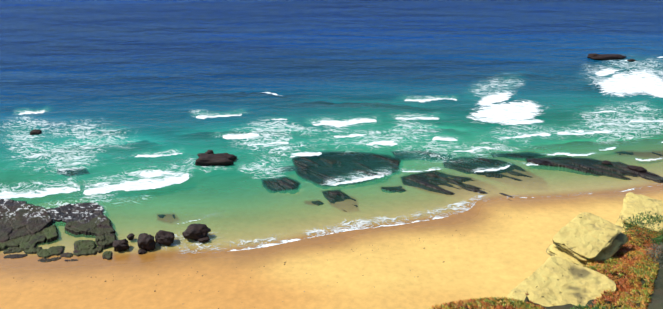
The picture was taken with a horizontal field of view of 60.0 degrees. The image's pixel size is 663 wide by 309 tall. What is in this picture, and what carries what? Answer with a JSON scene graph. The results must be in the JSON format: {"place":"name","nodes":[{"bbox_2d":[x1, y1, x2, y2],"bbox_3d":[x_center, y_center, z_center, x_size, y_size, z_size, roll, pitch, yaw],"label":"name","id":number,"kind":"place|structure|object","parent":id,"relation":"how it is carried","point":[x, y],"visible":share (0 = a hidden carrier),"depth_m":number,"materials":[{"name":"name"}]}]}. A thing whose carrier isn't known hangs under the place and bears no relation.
{"place":"outdoors","nodes":[
{"label":"outdoors","id":0,"kind":"place"},
{"bbox_2d":[0,0,662,255],"bbox_3d":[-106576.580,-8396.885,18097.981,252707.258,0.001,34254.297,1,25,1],"label":"water","id":1,"kind":"structure","parent":0,"point":[130,107],"depth_m":117.04,"materials":[{"name":"blue liquid"}]},
{"bbox_2d":[0,152,662,308],"bbox_3d":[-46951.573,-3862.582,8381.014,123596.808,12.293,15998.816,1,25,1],"label":"ground","id":2,"kind":"structure","parent":0,"point":[498,253],"depth_m":65.20,"materials":[{"name":"beige sand"}]},
{"bbox_2d":[0,199,115,261],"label":"platform rock","id":3,"kind":"object","parent":2,"relation":"on","point":[25,228],"visible":0.92,"depth_m":70.39,"materials":[{"name":"grey stone"}]},
{"bbox_2d":[69,170,174,222],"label":"submerged rocks","id":4,"kind":"object","parent":2,"relation":"on","point":[163,215],"depth_m":75.01,"materials":[{"name":"grey stone"}]},
{"bbox_2d":[30,53,646,253],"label":"boulders","id":5,"kind":"object","parent":2,"relation":"on","point":[194,231],"visible":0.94,"depth_m":68.84,"materials":[{"name":"black stone"}]},
{"bbox_2d":[263,151,662,211],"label":"reef","id":6,"kind":"object","parent":2,"relation":"on","point":[620,170],"visible":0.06,"depth_m":85.84},
{"bbox_2d":[444,232,662,308],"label":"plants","id":7,"kind":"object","parent":2,"relation":"on","point":[657,298],"depth_m":20.24,"materials":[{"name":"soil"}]},
{"bbox_2d":[429,226,662,308],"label":"ice plant","id":8,"kind":"object","parent":7,"relation":"on","point":[629,267],"visible":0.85,"depth_m":21.41,"materials":[{"name":"red plant"}]},
{"bbox_2d":[506,192,662,306],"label":"boulders","id":9,"kind":"object","parent":7,"relation":"on","point":[561,275],"visible":0.54,"depth_m":24.46,"materials":[{"name":"stone"}]},
{"bbox_2d":[570,211,662,308],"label":"green shrub","id":10,"kind":"object","parent":7,"relation":"on","point":[658,239],"visible":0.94,"depth_m":27.80,"materials":[{"name":"green plant"}]},
{"bbox_2d":[645,243,662,267],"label":"grey shrub","id":11,"kind":"object","parent":7,"relation":"on","point":[658,248],"visible":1,"depth_m":24.66,"materials":[{"name":"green plant"}]}
]}

